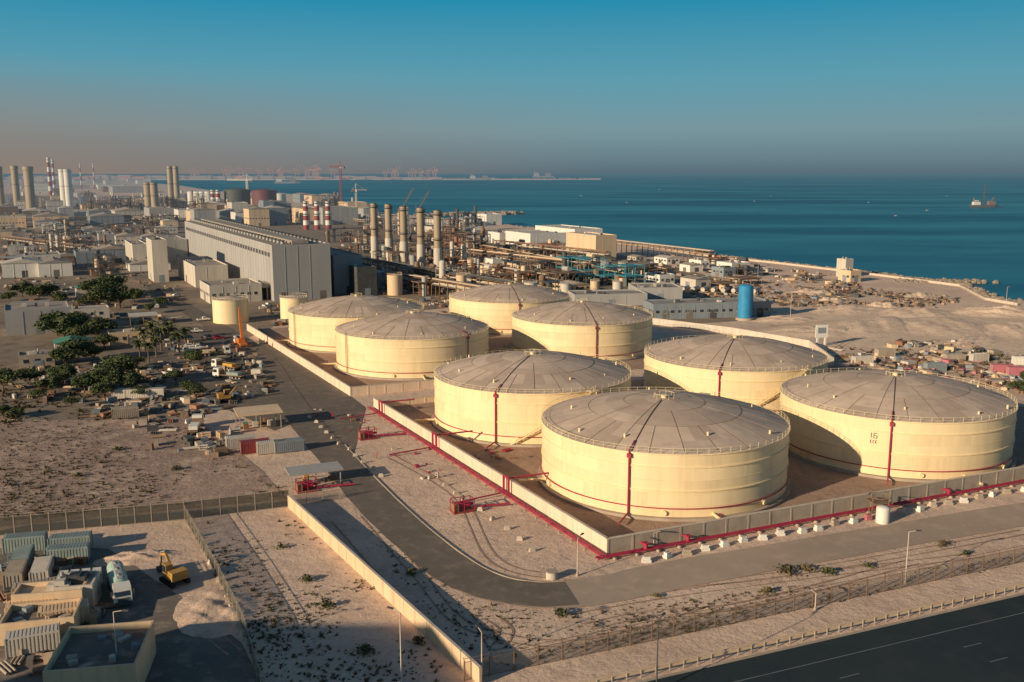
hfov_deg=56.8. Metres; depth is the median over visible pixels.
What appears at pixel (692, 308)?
long panel shed
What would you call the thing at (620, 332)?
oil storage tank
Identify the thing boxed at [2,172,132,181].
distant city skyline
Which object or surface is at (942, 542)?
desert bush
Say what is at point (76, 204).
stored materials
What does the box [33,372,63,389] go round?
broadleaf tree
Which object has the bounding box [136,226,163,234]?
process unit
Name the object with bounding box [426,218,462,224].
plant building
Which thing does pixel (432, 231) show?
process unit
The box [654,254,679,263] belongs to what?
warehouse
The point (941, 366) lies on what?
shipping container
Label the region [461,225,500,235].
plant building
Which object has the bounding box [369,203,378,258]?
exhaust stack
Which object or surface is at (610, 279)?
teal process unit
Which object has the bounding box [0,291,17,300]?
broadleaf tree
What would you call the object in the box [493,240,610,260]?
pipe rack
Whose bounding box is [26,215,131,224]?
pipe rack
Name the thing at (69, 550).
shipping container
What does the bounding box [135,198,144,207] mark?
process unit
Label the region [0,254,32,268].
process unit
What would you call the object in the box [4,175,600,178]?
port container stacks
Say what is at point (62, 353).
broadleaf tree
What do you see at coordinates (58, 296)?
broadleaf tree
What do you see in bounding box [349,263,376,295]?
hall annex
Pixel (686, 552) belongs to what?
concrete barrier block
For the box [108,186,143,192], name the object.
plant building
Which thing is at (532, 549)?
kerb block
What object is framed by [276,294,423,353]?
oil storage tank
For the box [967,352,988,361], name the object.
shipping container
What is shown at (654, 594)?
desert bush
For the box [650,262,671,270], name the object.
process unit
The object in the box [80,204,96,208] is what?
industrial shed
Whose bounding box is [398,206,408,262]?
exhaust stack
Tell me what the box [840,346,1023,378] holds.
stored materials
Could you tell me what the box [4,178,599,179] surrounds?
port land
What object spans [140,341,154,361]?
palm tree
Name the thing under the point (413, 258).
process tank
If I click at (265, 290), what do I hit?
loading canopy
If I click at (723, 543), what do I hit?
concrete barrier block
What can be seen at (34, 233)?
process unit
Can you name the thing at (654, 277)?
white block building
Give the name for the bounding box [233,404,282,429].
storage canopy
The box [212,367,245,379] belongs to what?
flatbed truck
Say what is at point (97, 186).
industrial shed
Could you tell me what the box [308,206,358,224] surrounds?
industrial shed
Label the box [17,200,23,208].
industrial shed
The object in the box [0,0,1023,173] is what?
sky
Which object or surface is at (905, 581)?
street lamp
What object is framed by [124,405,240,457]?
stored materials
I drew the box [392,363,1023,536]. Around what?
compound floor
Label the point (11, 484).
desert scrub
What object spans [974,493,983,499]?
concrete barrier block
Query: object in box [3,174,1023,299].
sea
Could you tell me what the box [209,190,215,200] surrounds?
striped chimney
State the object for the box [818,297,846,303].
sand mound
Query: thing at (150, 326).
palm tree
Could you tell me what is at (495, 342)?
compound floor
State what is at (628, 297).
long panel shed
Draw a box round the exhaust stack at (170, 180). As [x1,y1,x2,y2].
[166,166,173,196]
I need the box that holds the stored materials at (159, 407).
[7,329,275,417]
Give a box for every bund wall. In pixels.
[247,324,433,395]
[373,398,607,554]
[382,395,434,406]
[607,466,1023,553]
[652,318,833,364]
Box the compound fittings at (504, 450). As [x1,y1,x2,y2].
[474,448,531,458]
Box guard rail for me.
[580,582,1023,681]
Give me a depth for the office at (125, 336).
336.27 m
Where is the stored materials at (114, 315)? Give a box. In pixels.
[0,265,186,323]
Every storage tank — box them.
[212,294,248,323]
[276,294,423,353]
[279,293,307,318]
[320,309,488,380]
[415,349,631,448]
[449,281,569,334]
[498,299,652,361]
[519,387,790,524]
[641,333,828,413]
[779,368,1017,485]
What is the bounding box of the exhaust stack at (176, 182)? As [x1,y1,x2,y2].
[172,166,179,197]
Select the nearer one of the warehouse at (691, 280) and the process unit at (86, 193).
the warehouse at (691, 280)
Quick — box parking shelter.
[284,461,342,489]
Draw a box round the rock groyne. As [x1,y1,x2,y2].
[890,277,998,283]
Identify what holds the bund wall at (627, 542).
on the ground at (364, 616)
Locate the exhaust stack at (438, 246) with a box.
[431,210,443,267]
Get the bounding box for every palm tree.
[130,337,145,357]
[134,328,152,350]
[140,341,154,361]
[142,321,159,344]
[146,334,163,357]
[152,324,170,350]
[159,320,173,338]
[160,324,178,346]
[168,332,186,353]
[177,326,192,343]
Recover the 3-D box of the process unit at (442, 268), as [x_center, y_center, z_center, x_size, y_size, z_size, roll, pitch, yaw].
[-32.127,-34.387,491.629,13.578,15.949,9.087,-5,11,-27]
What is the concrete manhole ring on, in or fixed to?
on the ground at (364, 616)
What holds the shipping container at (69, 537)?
on the yard concrete at (180, 656)
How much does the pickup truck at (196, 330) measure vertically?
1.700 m
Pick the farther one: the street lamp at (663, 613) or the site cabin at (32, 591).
the site cabin at (32, 591)
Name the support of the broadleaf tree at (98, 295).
on the ground at (364, 616)
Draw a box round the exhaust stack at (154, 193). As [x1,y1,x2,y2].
[150,182,158,206]
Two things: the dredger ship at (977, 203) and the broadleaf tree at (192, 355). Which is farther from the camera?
the dredger ship at (977, 203)
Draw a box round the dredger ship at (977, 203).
[969,185,998,207]
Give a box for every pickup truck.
[176,347,191,352]
[189,328,202,332]
[189,344,204,349]
[197,316,209,320]
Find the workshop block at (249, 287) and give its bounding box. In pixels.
[200,278,261,303]
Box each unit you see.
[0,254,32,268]
[15,243,46,254]
[22,228,38,243]
[32,231,47,236]
[45,219,69,236]
[45,234,63,252]
[59,236,87,252]
[71,235,108,252]
[75,232,94,241]
[76,229,92,238]
[82,197,105,208]
[83,190,92,196]
[87,255,112,276]
[91,232,97,240]
[93,250,114,271]
[99,195,118,206]
[111,194,134,208]
[112,225,133,233]
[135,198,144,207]
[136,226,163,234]
[141,217,149,224]
[145,213,162,226]
[156,213,179,224]
[158,193,178,208]
[162,196,176,206]
[174,199,187,208]
[188,200,201,208]
[190,190,207,204]
[190,199,206,208]
[263,206,293,223]
[321,192,341,205]
[324,226,353,242]
[332,244,357,252]
[339,248,358,249]
[346,225,380,244]
[349,239,370,253]
[352,242,370,251]
[364,211,383,228]
[374,246,394,263]
[377,216,384,240]
[377,267,381,279]
[377,267,392,285]
[384,251,409,273]
[392,207,410,234]
[392,209,399,233]
[393,242,412,250]
[396,261,433,286]
[398,234,416,254]
[407,275,452,296]
[408,243,430,260]
[408,243,433,257]
[409,218,430,231]
[410,263,438,277]
[416,237,433,256]
[424,232,448,242]
[425,249,443,264]
[428,229,449,248]
[428,256,462,269]
[432,220,465,240]
[436,260,464,290]
[442,213,465,231]
[442,228,467,246]
[443,241,470,267]
[444,234,464,246]
[444,236,469,256]
[446,259,482,274]
[456,206,479,227]
[458,226,490,254]
[466,214,484,226]
[471,273,494,284]
[473,254,493,262]
[479,263,511,278]
[480,263,501,275]
[488,273,527,283]
[494,245,511,249]
[494,250,525,256]
[503,258,535,269]
[505,261,526,268]
[507,266,536,282]
[513,239,529,248]
[514,245,546,258]
[531,260,561,274]
[533,239,564,255]
[536,261,560,268]
[536,274,564,290]
[540,268,560,279]
[541,266,586,289]
[552,240,565,251]
[556,251,591,275]
[570,273,594,282]
[571,253,606,281]
[592,264,634,285]
[615,264,644,286]
[638,262,666,274]
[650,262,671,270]
[687,250,716,261]
[709,255,734,263]
[709,278,739,292]
[726,275,761,284]
[736,264,762,275]
[737,257,747,261]
[759,267,774,271]
[796,271,821,280]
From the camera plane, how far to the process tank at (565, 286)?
462.99 m
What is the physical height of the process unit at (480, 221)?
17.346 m
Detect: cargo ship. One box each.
[274,170,299,182]
[468,173,491,179]
[532,171,553,176]
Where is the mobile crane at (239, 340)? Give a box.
[230,307,252,348]
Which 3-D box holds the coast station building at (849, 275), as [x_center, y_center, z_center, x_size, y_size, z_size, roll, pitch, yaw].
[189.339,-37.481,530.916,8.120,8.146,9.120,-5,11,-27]
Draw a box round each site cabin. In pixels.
[11,576,88,601]
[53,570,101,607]
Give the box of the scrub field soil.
[0,418,278,516]
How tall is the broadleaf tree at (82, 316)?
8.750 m
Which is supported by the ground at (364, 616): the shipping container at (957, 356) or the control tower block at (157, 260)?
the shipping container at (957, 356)
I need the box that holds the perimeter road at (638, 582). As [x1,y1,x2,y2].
[466,502,1023,608]
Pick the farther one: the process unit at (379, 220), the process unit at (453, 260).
the process unit at (379, 220)
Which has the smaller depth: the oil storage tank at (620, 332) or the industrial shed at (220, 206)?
the oil storage tank at (620, 332)
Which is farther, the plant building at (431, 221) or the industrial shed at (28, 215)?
the industrial shed at (28, 215)
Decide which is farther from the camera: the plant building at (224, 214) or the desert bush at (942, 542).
the plant building at (224, 214)
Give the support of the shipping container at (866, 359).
on the ground at (364, 616)
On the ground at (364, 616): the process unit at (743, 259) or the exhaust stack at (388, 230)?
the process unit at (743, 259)
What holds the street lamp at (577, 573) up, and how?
on the ground at (364, 616)
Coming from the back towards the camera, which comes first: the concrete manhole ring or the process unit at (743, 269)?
the process unit at (743, 269)
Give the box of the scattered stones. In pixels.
[321,483,1002,665]
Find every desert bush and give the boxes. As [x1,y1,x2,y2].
[110,446,123,450]
[272,543,290,549]
[298,574,315,583]
[315,600,336,609]
[354,643,379,657]
[396,635,425,645]
[405,568,418,575]
[548,607,571,617]
[650,592,662,597]
[758,584,775,595]
[773,564,802,578]
[797,563,815,571]
[817,566,835,574]
[859,561,877,567]
[933,539,952,546]
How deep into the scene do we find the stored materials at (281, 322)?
422.53 m
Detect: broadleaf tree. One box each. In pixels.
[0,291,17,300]
[0,368,19,390]
[0,404,10,417]
[4,281,33,296]
[5,405,25,416]
[15,366,47,384]
[24,283,54,299]
[29,388,46,398]
[32,313,85,336]
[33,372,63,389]
[38,309,65,335]
[44,283,61,296]
[46,363,77,385]
[48,346,85,362]
[50,292,67,300]
[55,337,97,361]
[63,323,99,336]
[64,396,81,407]
[65,311,88,327]
[69,372,98,389]
[75,296,94,303]
[77,280,96,290]
[80,316,117,335]
[81,287,118,304]
[82,347,103,359]
[88,354,140,386]
[89,380,117,397]
[91,276,118,285]
[91,364,124,383]
[92,281,127,302]
[93,333,119,348]
[97,273,127,285]
[107,291,131,307]
[110,353,136,360]
[110,370,143,387]
[122,287,144,302]
[130,385,150,393]
[134,356,145,362]
[143,303,155,311]
[151,296,168,306]
[162,368,185,384]
[179,379,203,394]
[181,350,203,363]
[187,384,207,398]
[1006,379,1023,393]
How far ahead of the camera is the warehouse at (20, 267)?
550.28 m
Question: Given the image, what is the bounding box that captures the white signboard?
[815,324,827,345]
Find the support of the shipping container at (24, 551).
on the yard concrete at (180, 656)
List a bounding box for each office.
[18,348,54,368]
[69,305,109,318]
[107,326,149,345]
[477,212,501,224]
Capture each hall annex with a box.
[330,247,361,294]
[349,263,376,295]
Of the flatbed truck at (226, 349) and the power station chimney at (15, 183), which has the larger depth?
the power station chimney at (15, 183)
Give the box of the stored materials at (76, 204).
[5,194,365,224]
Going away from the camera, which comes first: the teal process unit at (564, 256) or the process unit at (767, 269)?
the teal process unit at (564, 256)
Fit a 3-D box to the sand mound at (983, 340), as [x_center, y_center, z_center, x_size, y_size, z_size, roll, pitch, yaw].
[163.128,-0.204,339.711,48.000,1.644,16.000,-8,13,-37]
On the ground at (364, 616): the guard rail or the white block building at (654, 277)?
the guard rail
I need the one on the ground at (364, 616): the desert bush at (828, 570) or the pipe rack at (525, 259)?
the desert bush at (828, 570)
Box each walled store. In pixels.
[0,597,82,645]
[42,620,155,681]
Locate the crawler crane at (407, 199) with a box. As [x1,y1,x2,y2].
[397,188,413,212]
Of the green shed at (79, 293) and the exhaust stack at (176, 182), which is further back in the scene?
the exhaust stack at (176, 182)
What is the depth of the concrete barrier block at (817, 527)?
161.09 m
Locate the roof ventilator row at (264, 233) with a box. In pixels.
[186,218,317,256]
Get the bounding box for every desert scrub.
[0,364,167,422]
[0,422,280,516]
[204,519,442,681]
[371,531,1010,666]
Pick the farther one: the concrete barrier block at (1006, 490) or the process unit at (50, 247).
the process unit at (50, 247)
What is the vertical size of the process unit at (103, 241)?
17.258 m
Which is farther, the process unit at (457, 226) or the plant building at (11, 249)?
the process unit at (457, 226)
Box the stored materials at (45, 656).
[0,553,114,676]
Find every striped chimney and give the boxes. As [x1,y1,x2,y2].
[46,157,52,195]
[51,159,55,187]
[79,163,81,188]
[92,163,94,188]
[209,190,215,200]
[214,190,220,200]
[302,201,309,229]
[313,201,320,229]
[324,201,331,229]
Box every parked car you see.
[184,343,194,347]
[212,335,224,339]
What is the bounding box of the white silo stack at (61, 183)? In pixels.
[58,169,65,205]
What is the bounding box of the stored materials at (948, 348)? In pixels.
[827,338,1007,368]
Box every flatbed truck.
[187,413,204,434]
[201,345,230,356]
[210,358,240,370]
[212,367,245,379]
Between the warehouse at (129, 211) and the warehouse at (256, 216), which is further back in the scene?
the warehouse at (129, 211)
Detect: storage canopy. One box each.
[11,300,49,303]
[128,312,157,325]
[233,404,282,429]
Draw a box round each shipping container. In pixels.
[1,530,47,554]
[2,557,28,591]
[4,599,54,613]
[4,622,60,658]
[9,543,34,571]
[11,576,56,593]
[28,555,53,579]
[37,597,89,623]
[44,541,91,564]
[47,530,92,546]
[111,388,134,398]
[111,405,138,418]
[124,388,148,398]
[145,387,165,397]
[225,433,255,449]
[239,437,268,454]
[256,438,285,454]
[273,436,303,453]
[851,355,873,363]
[874,348,895,356]
[923,361,946,371]
[943,353,965,361]
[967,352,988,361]
[989,363,1014,372]
[1005,366,1023,375]
[1011,356,1023,364]
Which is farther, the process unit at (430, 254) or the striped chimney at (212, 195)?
the striped chimney at (212, 195)
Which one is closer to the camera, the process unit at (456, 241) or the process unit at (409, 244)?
the process unit at (409, 244)
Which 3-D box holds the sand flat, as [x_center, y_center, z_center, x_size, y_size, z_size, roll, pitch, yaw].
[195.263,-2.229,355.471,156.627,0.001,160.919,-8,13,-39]
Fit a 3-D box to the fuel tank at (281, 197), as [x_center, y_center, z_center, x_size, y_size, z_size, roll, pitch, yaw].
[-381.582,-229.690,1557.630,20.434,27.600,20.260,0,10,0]
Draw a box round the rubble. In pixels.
[754,285,960,307]
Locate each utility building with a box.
[125,239,146,260]
[156,235,187,260]
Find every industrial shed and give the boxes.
[0,204,18,214]
[15,213,32,222]
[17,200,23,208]
[32,211,69,227]
[32,235,61,247]
[34,218,58,228]
[46,199,63,210]
[50,194,59,199]
[52,188,74,193]
[54,217,68,226]
[58,205,74,219]
[60,252,73,262]
[73,191,95,197]
[73,248,97,267]
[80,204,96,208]
[87,212,123,224]
[95,179,103,182]
[96,184,123,188]
[103,179,114,184]
[126,179,142,181]
[131,196,143,206]
[140,232,165,239]
[154,225,177,232]
[186,209,190,220]
[195,201,226,209]
[198,202,216,218]
[230,210,243,222]
[262,205,286,224]
[292,206,313,223]
[304,194,321,205]
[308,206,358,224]
[319,193,336,203]
[552,279,589,289]
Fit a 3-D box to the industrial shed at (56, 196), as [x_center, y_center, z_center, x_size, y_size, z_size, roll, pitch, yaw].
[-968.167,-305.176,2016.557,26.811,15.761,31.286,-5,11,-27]
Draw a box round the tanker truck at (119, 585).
[107,557,134,606]
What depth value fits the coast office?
1108.89 m
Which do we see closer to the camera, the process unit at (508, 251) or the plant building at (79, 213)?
the process unit at (508, 251)
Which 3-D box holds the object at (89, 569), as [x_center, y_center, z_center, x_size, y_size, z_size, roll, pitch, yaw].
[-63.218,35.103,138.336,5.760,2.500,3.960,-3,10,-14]
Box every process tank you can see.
[187,191,193,203]
[204,191,210,201]
[387,272,402,295]
[409,253,416,264]
[456,272,465,291]
[467,258,473,274]
[524,281,537,285]
[560,281,570,292]
[590,278,599,289]
[600,259,610,272]
[612,279,622,288]
[618,261,627,273]
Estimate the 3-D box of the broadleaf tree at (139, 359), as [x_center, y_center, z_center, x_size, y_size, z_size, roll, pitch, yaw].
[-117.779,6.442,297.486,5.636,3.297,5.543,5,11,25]
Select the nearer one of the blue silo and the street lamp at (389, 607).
the street lamp at (389, 607)
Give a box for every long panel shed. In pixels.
[568,289,646,305]
[628,282,682,298]
[642,297,770,318]
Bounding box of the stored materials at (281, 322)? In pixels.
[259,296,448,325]
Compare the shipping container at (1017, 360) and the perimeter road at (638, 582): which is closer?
the perimeter road at (638, 582)
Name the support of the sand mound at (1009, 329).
on the ground at (364, 616)
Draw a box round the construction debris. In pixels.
[632,253,869,303]
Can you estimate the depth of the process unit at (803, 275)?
535.90 m
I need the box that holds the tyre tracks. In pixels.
[64,306,1023,654]
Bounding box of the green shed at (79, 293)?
[74,285,86,297]
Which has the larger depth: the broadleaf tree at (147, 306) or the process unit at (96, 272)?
the process unit at (96, 272)
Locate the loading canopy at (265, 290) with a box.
[258,281,269,299]
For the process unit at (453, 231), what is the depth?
784.82 m
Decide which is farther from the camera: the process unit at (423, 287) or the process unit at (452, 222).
the process unit at (452, 222)
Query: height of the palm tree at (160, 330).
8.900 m
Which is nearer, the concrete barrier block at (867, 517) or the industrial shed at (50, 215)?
the concrete barrier block at (867, 517)
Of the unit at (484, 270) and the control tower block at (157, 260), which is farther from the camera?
the unit at (484, 270)
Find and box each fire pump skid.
[295,476,353,493]
[358,426,406,440]
[450,495,510,514]
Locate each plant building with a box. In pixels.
[0,215,26,227]
[5,193,12,200]
[7,244,33,254]
[41,222,64,234]
[72,185,89,188]
[74,211,86,219]
[86,208,110,219]
[91,243,125,260]
[94,195,111,201]
[97,231,114,245]
[100,186,108,191]
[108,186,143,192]
[114,232,140,244]
[135,180,150,183]
[160,219,177,226]
[217,208,235,219]
[258,200,291,209]
[293,193,307,202]
[338,201,366,207]
[358,206,369,216]
[424,225,447,231]
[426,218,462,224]
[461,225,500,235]
[689,257,709,267]
[711,264,735,276]
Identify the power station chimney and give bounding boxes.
[0,166,4,204]
[10,166,19,205]
[22,166,35,208]
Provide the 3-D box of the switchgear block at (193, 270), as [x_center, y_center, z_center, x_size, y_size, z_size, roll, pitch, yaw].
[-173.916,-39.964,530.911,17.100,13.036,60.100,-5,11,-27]
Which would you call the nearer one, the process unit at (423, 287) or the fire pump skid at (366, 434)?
the fire pump skid at (366, 434)
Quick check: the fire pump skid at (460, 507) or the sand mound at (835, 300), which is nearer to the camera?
the fire pump skid at (460, 507)
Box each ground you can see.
[0,180,1023,681]
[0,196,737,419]
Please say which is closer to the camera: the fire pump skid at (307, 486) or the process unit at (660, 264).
the fire pump skid at (307, 486)
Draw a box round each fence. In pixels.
[0,487,288,534]
[184,506,262,681]
[289,487,339,504]
[463,545,1023,680]
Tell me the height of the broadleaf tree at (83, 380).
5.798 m
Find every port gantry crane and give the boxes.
[192,166,206,175]
[220,166,234,176]
[235,163,251,175]
[307,164,321,175]
[427,166,437,176]
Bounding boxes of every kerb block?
[516,536,522,540]
[529,547,535,551]
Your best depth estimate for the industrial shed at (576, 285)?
484.40 m
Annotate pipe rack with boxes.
[1,235,94,250]
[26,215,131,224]
[49,223,125,236]
[124,216,163,222]
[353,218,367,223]
[362,258,510,286]
[389,271,484,298]
[457,258,552,282]
[458,242,561,267]
[459,249,594,274]
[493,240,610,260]
[559,263,656,281]
[616,239,715,263]
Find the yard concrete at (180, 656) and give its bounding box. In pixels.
[0,548,257,681]
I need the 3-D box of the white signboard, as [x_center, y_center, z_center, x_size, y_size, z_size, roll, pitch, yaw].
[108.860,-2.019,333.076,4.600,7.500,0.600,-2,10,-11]
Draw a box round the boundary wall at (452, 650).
[288,495,481,681]
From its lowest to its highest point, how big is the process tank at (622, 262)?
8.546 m
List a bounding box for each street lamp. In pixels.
[113,609,128,654]
[387,606,401,681]
[475,624,483,679]
[576,533,583,575]
[656,612,665,681]
[806,586,816,610]
[904,530,921,583]
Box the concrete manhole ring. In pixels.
[546,568,557,580]
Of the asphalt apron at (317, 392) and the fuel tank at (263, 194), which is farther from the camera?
the fuel tank at (263, 194)
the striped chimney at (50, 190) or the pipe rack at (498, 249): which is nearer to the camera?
the pipe rack at (498, 249)
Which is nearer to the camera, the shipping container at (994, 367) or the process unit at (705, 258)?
the shipping container at (994, 367)
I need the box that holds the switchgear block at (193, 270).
[177,256,227,287]
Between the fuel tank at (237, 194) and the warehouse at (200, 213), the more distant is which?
the fuel tank at (237, 194)
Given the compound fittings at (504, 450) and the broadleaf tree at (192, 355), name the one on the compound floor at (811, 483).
the compound fittings at (504, 450)
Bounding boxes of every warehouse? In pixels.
[0,228,11,240]
[1,257,42,277]
[4,301,69,335]
[22,207,50,214]
[34,182,47,185]
[34,186,48,192]
[35,196,40,206]
[37,257,72,276]
[78,196,95,206]
[81,225,104,234]
[111,207,143,219]
[125,257,170,271]
[144,206,173,218]
[168,198,185,206]
[174,208,186,217]
[190,207,214,220]
[227,201,247,210]
[243,206,269,225]
[259,200,273,206]
[485,256,505,264]
[487,231,505,242]
[506,230,565,246]
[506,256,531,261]
[535,225,602,232]
[566,232,616,260]
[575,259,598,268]
[627,254,646,260]
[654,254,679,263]
[679,262,703,271]
[680,275,710,287]
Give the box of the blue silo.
[735,284,753,320]
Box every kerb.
[344,444,563,581]
[635,593,1023,681]
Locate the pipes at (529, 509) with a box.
[339,399,606,556]
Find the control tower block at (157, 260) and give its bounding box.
[146,237,168,281]
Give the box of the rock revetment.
[425,216,1023,302]
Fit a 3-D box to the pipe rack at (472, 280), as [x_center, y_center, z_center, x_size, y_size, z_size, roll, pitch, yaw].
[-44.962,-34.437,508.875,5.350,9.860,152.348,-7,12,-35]
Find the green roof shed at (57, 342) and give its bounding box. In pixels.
[53,335,90,352]
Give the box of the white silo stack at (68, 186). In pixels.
[63,169,73,206]
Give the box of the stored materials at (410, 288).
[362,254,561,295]
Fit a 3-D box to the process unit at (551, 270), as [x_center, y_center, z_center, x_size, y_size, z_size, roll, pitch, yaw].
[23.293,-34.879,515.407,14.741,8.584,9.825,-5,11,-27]
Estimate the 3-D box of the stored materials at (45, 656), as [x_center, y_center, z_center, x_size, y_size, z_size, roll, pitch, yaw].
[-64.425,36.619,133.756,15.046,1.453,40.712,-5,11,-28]
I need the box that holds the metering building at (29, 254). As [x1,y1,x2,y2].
[24,251,60,257]
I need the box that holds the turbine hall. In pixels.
[185,221,331,300]
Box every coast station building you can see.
[836,257,853,275]
[838,267,860,281]
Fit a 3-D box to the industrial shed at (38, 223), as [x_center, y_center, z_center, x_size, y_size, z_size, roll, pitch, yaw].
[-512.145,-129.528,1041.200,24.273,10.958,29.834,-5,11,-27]
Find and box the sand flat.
[772,298,1023,354]
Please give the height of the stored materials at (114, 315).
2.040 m
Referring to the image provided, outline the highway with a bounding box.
[647,595,1023,681]
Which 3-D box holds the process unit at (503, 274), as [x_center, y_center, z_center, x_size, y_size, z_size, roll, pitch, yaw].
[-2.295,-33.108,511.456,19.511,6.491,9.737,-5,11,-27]
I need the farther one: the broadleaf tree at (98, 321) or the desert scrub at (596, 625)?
the broadleaf tree at (98, 321)
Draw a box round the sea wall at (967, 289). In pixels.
[624,244,1017,304]
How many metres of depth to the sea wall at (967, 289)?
548.67 m
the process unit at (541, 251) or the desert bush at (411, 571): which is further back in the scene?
the process unit at (541, 251)
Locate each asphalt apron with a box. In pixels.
[131,326,288,429]
[258,327,364,452]
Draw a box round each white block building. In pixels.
[645,272,674,282]
[717,259,749,266]
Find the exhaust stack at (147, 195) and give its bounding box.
[143,182,150,206]
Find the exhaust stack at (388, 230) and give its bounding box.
[384,204,392,260]
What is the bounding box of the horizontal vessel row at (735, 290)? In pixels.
[683,285,759,294]
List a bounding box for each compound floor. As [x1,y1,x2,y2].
[257,327,643,386]
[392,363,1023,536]
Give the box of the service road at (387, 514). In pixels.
[133,277,578,606]
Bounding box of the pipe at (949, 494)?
[595,479,1023,560]
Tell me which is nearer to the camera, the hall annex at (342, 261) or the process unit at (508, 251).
the hall annex at (342, 261)
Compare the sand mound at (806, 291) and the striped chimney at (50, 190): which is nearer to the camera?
the sand mound at (806, 291)
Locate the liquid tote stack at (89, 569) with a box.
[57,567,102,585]
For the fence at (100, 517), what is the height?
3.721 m
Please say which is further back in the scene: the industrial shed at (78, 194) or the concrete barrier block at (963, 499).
the industrial shed at (78, 194)
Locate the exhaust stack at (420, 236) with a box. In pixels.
[415,207,425,265]
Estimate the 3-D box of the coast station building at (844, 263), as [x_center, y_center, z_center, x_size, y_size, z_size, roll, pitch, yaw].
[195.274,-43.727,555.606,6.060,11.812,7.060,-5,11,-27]
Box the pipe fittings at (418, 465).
[313,409,439,479]
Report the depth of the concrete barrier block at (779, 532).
158.80 m
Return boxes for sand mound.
[93,549,182,565]
[173,584,258,637]
[750,315,817,323]
[756,325,848,337]
[771,308,794,315]
[782,288,836,295]
[807,304,885,314]
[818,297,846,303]
[829,316,908,337]
[867,301,901,308]
[876,307,954,317]
[902,292,937,299]
[903,317,988,337]
[928,335,1002,349]
[949,305,1023,317]
[984,321,1023,338]
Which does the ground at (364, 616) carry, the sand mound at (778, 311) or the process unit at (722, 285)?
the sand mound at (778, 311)
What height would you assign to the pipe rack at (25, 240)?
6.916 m
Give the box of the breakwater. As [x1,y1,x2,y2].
[413,210,524,216]
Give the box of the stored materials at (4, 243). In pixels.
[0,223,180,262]
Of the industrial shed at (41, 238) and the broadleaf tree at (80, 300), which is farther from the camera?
the industrial shed at (41, 238)
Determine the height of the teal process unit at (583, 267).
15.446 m
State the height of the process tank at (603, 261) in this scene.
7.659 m
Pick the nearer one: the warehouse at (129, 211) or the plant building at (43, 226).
the plant building at (43, 226)
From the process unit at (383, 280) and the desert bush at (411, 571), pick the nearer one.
the desert bush at (411, 571)
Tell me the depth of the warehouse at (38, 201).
1681.65 m
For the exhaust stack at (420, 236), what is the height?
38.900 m
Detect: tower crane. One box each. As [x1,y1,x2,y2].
[228,175,253,188]
[329,161,344,201]
[351,184,366,206]
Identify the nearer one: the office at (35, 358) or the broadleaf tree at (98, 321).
the office at (35, 358)
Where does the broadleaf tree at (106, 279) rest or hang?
on the ground at (364, 616)
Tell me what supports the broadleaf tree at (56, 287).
on the ground at (364, 616)
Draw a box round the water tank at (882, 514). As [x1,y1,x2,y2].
[865,492,892,524]
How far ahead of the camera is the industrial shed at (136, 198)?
1713.83 m
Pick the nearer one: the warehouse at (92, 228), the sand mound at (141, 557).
the sand mound at (141, 557)
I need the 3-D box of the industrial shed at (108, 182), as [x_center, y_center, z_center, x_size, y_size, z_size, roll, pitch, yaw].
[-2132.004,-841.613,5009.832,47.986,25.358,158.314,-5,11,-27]
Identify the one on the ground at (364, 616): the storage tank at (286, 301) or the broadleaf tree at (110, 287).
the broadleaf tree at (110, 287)
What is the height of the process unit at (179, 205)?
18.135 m
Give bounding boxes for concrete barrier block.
[201,436,208,441]
[239,629,244,636]
[641,555,651,562]
[662,550,672,558]
[682,548,691,555]
[700,544,709,550]
[719,539,729,547]
[738,535,747,542]
[758,533,767,540]
[775,529,784,535]
[797,526,806,533]
[813,524,822,530]
[830,519,839,526]
[849,517,857,523]
[863,513,872,520]
[896,508,905,514]
[916,505,924,511]
[927,501,936,507]
[943,499,953,504]
[959,497,968,502]
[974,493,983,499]
[988,490,995,496]
[1002,488,1011,493]
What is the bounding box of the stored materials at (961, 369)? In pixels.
[831,353,1023,393]
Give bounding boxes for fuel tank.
[224,188,250,204]
[252,188,276,204]
[277,193,285,201]
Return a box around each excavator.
[156,550,190,588]
[217,385,245,402]
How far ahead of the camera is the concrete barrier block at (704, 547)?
152.41 m
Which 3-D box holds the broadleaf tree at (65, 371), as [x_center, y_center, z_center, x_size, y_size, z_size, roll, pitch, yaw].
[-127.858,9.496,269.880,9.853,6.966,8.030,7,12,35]
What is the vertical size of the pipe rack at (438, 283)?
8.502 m
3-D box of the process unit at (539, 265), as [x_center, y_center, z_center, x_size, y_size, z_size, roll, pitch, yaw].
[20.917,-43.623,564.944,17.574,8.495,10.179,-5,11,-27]
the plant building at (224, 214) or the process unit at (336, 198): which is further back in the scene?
the process unit at (336, 198)

